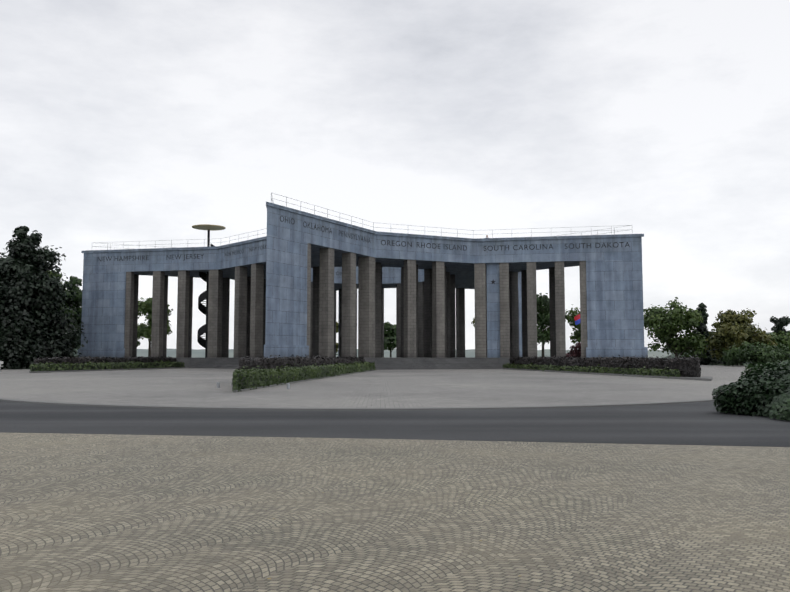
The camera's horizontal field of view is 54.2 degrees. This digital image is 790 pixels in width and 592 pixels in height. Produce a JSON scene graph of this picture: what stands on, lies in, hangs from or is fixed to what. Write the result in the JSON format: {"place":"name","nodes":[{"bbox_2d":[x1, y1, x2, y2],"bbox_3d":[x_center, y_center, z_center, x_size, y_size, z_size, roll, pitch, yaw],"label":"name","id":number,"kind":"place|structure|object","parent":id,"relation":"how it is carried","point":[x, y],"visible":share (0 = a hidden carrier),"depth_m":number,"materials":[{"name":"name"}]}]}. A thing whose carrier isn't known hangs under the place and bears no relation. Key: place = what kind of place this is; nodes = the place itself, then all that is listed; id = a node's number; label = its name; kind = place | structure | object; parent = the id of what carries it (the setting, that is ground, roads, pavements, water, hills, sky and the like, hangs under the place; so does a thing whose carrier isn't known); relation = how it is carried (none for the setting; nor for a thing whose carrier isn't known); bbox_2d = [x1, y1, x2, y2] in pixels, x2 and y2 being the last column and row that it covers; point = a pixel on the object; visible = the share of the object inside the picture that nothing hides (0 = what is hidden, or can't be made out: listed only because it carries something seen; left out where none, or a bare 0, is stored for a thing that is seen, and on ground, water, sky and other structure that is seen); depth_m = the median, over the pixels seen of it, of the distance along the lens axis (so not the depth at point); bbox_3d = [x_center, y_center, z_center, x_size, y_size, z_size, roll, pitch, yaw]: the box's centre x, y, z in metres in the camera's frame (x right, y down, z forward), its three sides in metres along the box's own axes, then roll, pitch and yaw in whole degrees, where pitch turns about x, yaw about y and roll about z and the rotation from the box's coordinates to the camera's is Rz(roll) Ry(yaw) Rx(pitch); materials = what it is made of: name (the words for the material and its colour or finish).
{"place":"outdoors","nodes":[
{"label":"outdoors","id":0,"kind":"place"},
{"bbox_2d":[0,365,784,407],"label":"plaza paving","id":1,"kind":"structure","parent":0,"point":[411,388],"depth_m":28.33,"materials":[{"name":"grey concrete"}]},
{"bbox_2d":[0,319,23,365],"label":"tree","id":2,"kind":"object","parent":1,"relation":"on","point":[3,336],"visible":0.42,"depth_m":72.95,"materials":[{"name":"plant"}]},
{"bbox_2d":[0,226,87,369],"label":"tree","id":3,"kind":"object","parent":1,"relation":"on","point":[32,294],"visible":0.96,"depth_m":75.78,"materials":[{"name":"plant"}]},
{"bbox_2d":[46,270,66,291],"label":"tree","id":4,"kind":"object","parent":1,"relation":"on","point":[56,275],"visible":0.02,"depth_m":100.55,"materials":[{"name":"plant"}]},
{"bbox_2d":[56,276,81,354],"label":"tree","id":5,"kind":"object","parent":1,"relation":"on","point":[76,283],"visible":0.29,"depth_m":95.31,"materials":[{"name":"plant"}]},
{"bbox_2d":[34,356,176,364],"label":"dark hedge","id":6,"kind":"object","parent":1,"relation":"on","point":[93,360],"visible":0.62,"depth_m":65.96,"materials":[{"name":"black"}]},
{"bbox_2d":[29,360,184,370],"bbox_3d":[-24.323,6.141,67.572,1.254,0.959,24.468,-1,-5,10],"label":"hedge","id":7,"kind":"object","parent":1,"relation":"on","point":[78,366],"visible":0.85,"depth_m":64.33,"materials":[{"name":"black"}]},
{"bbox_2d":[29,367,185,372],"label":"curb","id":8,"kind":"structure","parent":1,"relation":"on","point":[101,370],"depth_m":64.27,"materials":[{"name":"grey concrete"}]},
{"bbox_2d":[137,297,172,356],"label":"tree","id":9,"kind":"object","parent":1,"relation":"on","point":[143,329],"visible":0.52,"depth_m":116.74,"materials":[{"name":"plant"}]},
{"bbox_2d":[238,354,364,371],"bbox_3d":[-4.783,4.417,48.815,1.778,1.399,39.782,0,-5,4],"label":"dark hedge","id":10,"kind":"object","parent":1,"relation":"on","point":[267,363],"visible":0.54,"depth_m":38.09,"materials":[{"name":"purple"}]},
{"bbox_2d":[231,370,372,391],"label":"curb","id":11,"kind":"structure","parent":1,"relation":"on","point":[291,382],"depth_m":33.00,"materials":[{"name":"grey concrete"}]},
{"bbox_2d":[231,361,375,391],"bbox_3d":[-3.898,4.485,46.859,1.308,0.947,43.584,0,-5,4],"label":"green hedge","id":12,"kind":"object","parent":1,"relation":"on","point":[253,378],"visible":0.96,"depth_m":33.79,"materials":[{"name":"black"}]},
{"bbox_2d":[155,357,509,369],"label":"memorial platform","id":13,"kind":"structure","parent":1,"relation":"on","point":[391,363],"depth_m":74.96,"materials":[{"name":"stone"}]},
{"bbox_2d":[192,224,225,357],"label":"spiral staircase","id":14,"kind":"structure","parent":13,"relation":"on","point":[203,309],"depth_m":85.37,"materials":[{"name":"black metal"}]},
{"bbox_2d":[124,243,587,357],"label":"memorial columns","id":15,"kind":"structure","parent":13,"relation":"on","point":[366,307],"depth_m":76.45,"materials":[{"name":"grey stone"}]},
{"bbox_2d":[132,262,587,357],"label":"memorial columns","id":16,"kind":"structure","parent":13,"relation":"on","point":[454,335],"depth_m":85.53,"materials":[{"name":"grey stone"}]},
{"bbox_2d":[81,234,643,349],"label":"memorial piers","id":17,"kind":"structure","parent":13,"relation":"on","point":[615,313],"depth_m":74.89,"materials":[{"name":"grey stone"}]},
{"bbox_2d":[98,256,148,260],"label":"lettering","id":18,"kind":"object","parent":17,"relation":"attached to","point":[127,258],"visible":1,"depth_m":85.68,"materials":[{"name":"black stone"}]},
{"bbox_2d":[166,254,203,260],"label":"lettering","id":19,"kind":"object","parent":17,"relation":"attached to","point":[187,256],"visible":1,"depth_m":84.25,"materials":[{"name":"black stone"}]},
{"bbox_2d":[280,216,294,223],"bbox_3d":[-8.609,-6.073,61.712,0.006,0.490,1.900,-3,-5,30],"label":"lettering","id":20,"kind":"object","parent":17,"relation":"attached to","point":[286,219],"visible":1,"depth_m":61.51,"materials":[{"name":"black stone"}]},
{"bbox_2d":[303,222,331,232],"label":"lettering","id":21,"kind":"object","parent":17,"relation":"attached to","point":[325,228],"visible":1,"depth_m":65.28,"materials":[{"name":"black stone"}]},
{"bbox_2d":[339,230,370,242],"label":"lettering","id":22,"kind":"object","parent":17,"relation":"attached to","point":[354,236],"visible":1,"depth_m":70.23,"materials":[{"name":"black stone"}]},
{"bbox_2d":[81,201,643,290],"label":"memorial roof slab","id":23,"kind":"structure","parent":17,"relation":"on","point":[459,263],"depth_m":77.01,"materials":[{"name":"grey stone"}]},
{"bbox_2d":[92,193,631,249],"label":"roof railing","id":24,"kind":"object","parent":23,"relation":"on","point":[367,225],"visible":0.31,"depth_m":77.25,"materials":[{"name":"silver metal"}]},
{"bbox_2d":[381,240,411,246],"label":"lettering","id":25,"kind":"object","parent":17,"relation":"attached to","point":[396,244],"visible":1,"depth_m":74.38,"materials":[{"name":"black stone"}]},
{"bbox_2d":[417,242,466,250],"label":"lettering","id":26,"kind":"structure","parent":17,"relation":"attached to","point":[439,246],"depth_m":76.41,"materials":[{"name":"black stone"}]},
{"bbox_2d":[484,244,552,250],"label":"lettering","id":27,"kind":"object","parent":17,"relation":"attached to","point":[519,247],"visible":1,"depth_m":77.18,"materials":[{"name":"black stone"}]},
{"bbox_2d":[565,242,629,248],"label":"lettering","id":28,"kind":"object","parent":17,"relation":"attached to","point":[599,244],"visible":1,"depth_m":75.71,"materials":[{"name":"black stone"}]},
{"bbox_2d":[78,345,647,357],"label":"memorial pier plinths","id":29,"kind":"object","parent":13,"relation":"on","point":[289,350],"visible":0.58,"depth_m":74.40,"materials":[{"name":"grey stone"}]},
{"bbox_2d":[338,263,499,357],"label":"memorial inscription slabs","id":30,"kind":"structure","parent":13,"relation":"on","point":[493,320],"depth_m":77.62,"materials":[{"name":"grey stone"}]},
{"bbox_2d":[0,398,713,409],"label":"plaza kerb","id":31,"kind":"structure","parent":1,"relation":"on","point":[266,408],"depth_m":17.61,"materials":[{"name":"grey concrete"}]},
{"bbox_2d":[566,342,580,357],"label":"shrub","id":32,"kind":"object","parent":1,"relation":"on","point":[575,352],"visible":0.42,"depth_m":107.30,"materials":[{"name":"red plant"}]},
{"bbox_2d":[574,314,579,324],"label":"flag","id":33,"kind":"object","parent":1,"relation":"on","point":[577,319],"visible":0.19,"depth_m":107.02,"materials":[{"name":"multicoloured"}]},
{"bbox_2d":[503,362,680,377],"bbox_3d":[12.802,5.344,56.791,0.992,0.794,33.674,1,-5,-8],"label":"green hedge","id":34,"kind":"object","parent":1,"relation":"on","point":[668,373],"visible":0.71,"depth_m":50.33,"materials":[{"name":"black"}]},
{"bbox_2d":[509,355,700,377],"bbox_3d":[13.822,4.999,56.392,1.887,1.442,34.819,1,-5,-8],"label":"dark hedge","id":35,"kind":"object","parent":1,"relation":"on","point":[688,366],"visible":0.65,"depth_m":47.95,"materials":[{"name":"purple"}]},
{"bbox_2d":[502,368,711,380],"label":"curb","id":36,"kind":"structure","parent":1,"relation":"on","point":[704,378],"depth_m":45.34,"materials":[{"name":"grey concrete"}]},
{"bbox_2d":[643,297,711,358],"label":"tree","id":37,"kind":"object","parent":1,"relation":"on","point":[671,323],"visible":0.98,"depth_m":103.58,"materials":[{"name":"green plant"}]},
{"bbox_2d":[705,308,777,365],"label":"tree","id":38,"kind":"object","parent":1,"relation":"on","point":[733,327],"visible":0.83,"depth_m":100.16,"materials":[{"name":"green plant"}]},
{"bbox_2d":[719,341,789,365],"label":"bush","id":39,"kind":"object","parent":1,"relation":"on","point":[752,353],"visible":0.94,"depth_m":91.03,"materials":[{"name":"green plant"}]},
{"bbox_2d":[0,432,789,591],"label":"cobblestone pavement","id":40,"kind":"structure","parent":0,"point":[120,513],"depth_m":5.65,"materials":[{"name":"grey stone"}]},
{"bbox_2d":[0,376,789,446],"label":"asphalt road","id":41,"kind":"structure","parent":0,"point":[703,423],"depth_m":13.52,"materials":[{"name":"grey asphalt"}]},
{"bbox_2d":[711,359,789,420],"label":"shrub","id":42,"kind":"object","parent":41,"relation":"on","point":[757,389],"visible":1,"depth_m":15.43,"materials":[{"name":"green plant"}]},
{"bbox_2d":[0,0,789,349],"label":"sky","id":43,"kind":"structure","parent":0,"point":[144,122],"materials":[{"name":"white"}]},
{"bbox_2d":[137,349,671,357],"bbox_3d":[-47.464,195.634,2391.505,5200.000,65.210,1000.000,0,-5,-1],"label":"ridge terrain","id":44,"kind":"structure","parent":0,"point":[199,353],"depth_m":2093.94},
{"bbox_2d":[663,332,783,365],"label":"forest hill","id":45,"kind":"structure","parent":0,"point":[673,356],"depth_m":475.23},
{"label":"lawn","id":46,"kind":"structure","parent":0,"visible":0},
{"bbox_2d":[692,303,723,364],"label":"tree","id":47,"kind":"object","parent":46,"relation":"on","point":[702,327],"visible":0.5,"depth_m":112.09,"materials":[{"name":"green plant"}]},
{"bbox_2d":[711,312,739,365],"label":"tree","id":48,"kind":"object","parent":46,"relation":"on","point":[721,360],"visible":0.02,"depth_m":113.69,"materials":[{"name":"plant"}]},
{"bbox_3d":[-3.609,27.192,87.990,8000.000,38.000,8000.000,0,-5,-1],"label":"grassy ground","id":49,"kind":"structure","parent":0,"visible":0},
{"bbox_2d":[336,322,337,354],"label":"tree trunk","id":50,"kind":"object","parent":49,"relation":"on","point":[336,332],"visible":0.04,"depth_m":158.49,"materials":[{"name":"plant"}]},
{"bbox_2d":[384,322,395,356],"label":"tree","id":51,"kind":"object","parent":49,"relation":"on","point":[389,336],"visible":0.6,"depth_m":148.59,"materials":[{"name":"plant"}]},
{"bbox_2d":[536,293,566,356],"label":"tree","id":52,"kind":"object","parent":49,"relation":"on","point":[543,324],"visible":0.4,"depth_m":126.10,"materials":[{"name":"green plant"}]},
{"bbox_2d":[565,304,580,342],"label":"tree","id":53,"kind":"object","parent":49,"relation":"on","point":[576,335],"visible":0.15,"depth_m":126.30,"materials":[{"name":"green plant"}]},
{"bbox_2d":[760,331,789,361],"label":"tree","id":54,"kind":"object","parent":49,"relation":"on","point":[784,339],"visible":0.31,"depth_m":101.62,"materials":[{"name":"green plant"}]},
{"bbox_2d":[770,316,789,360],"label":"tree","id":55,"kind":"object","parent":49,"relation":"on","point":[780,324],"visible":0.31,"depth_m":165.00,"materials":[{"name":"green plant"}]}
]}

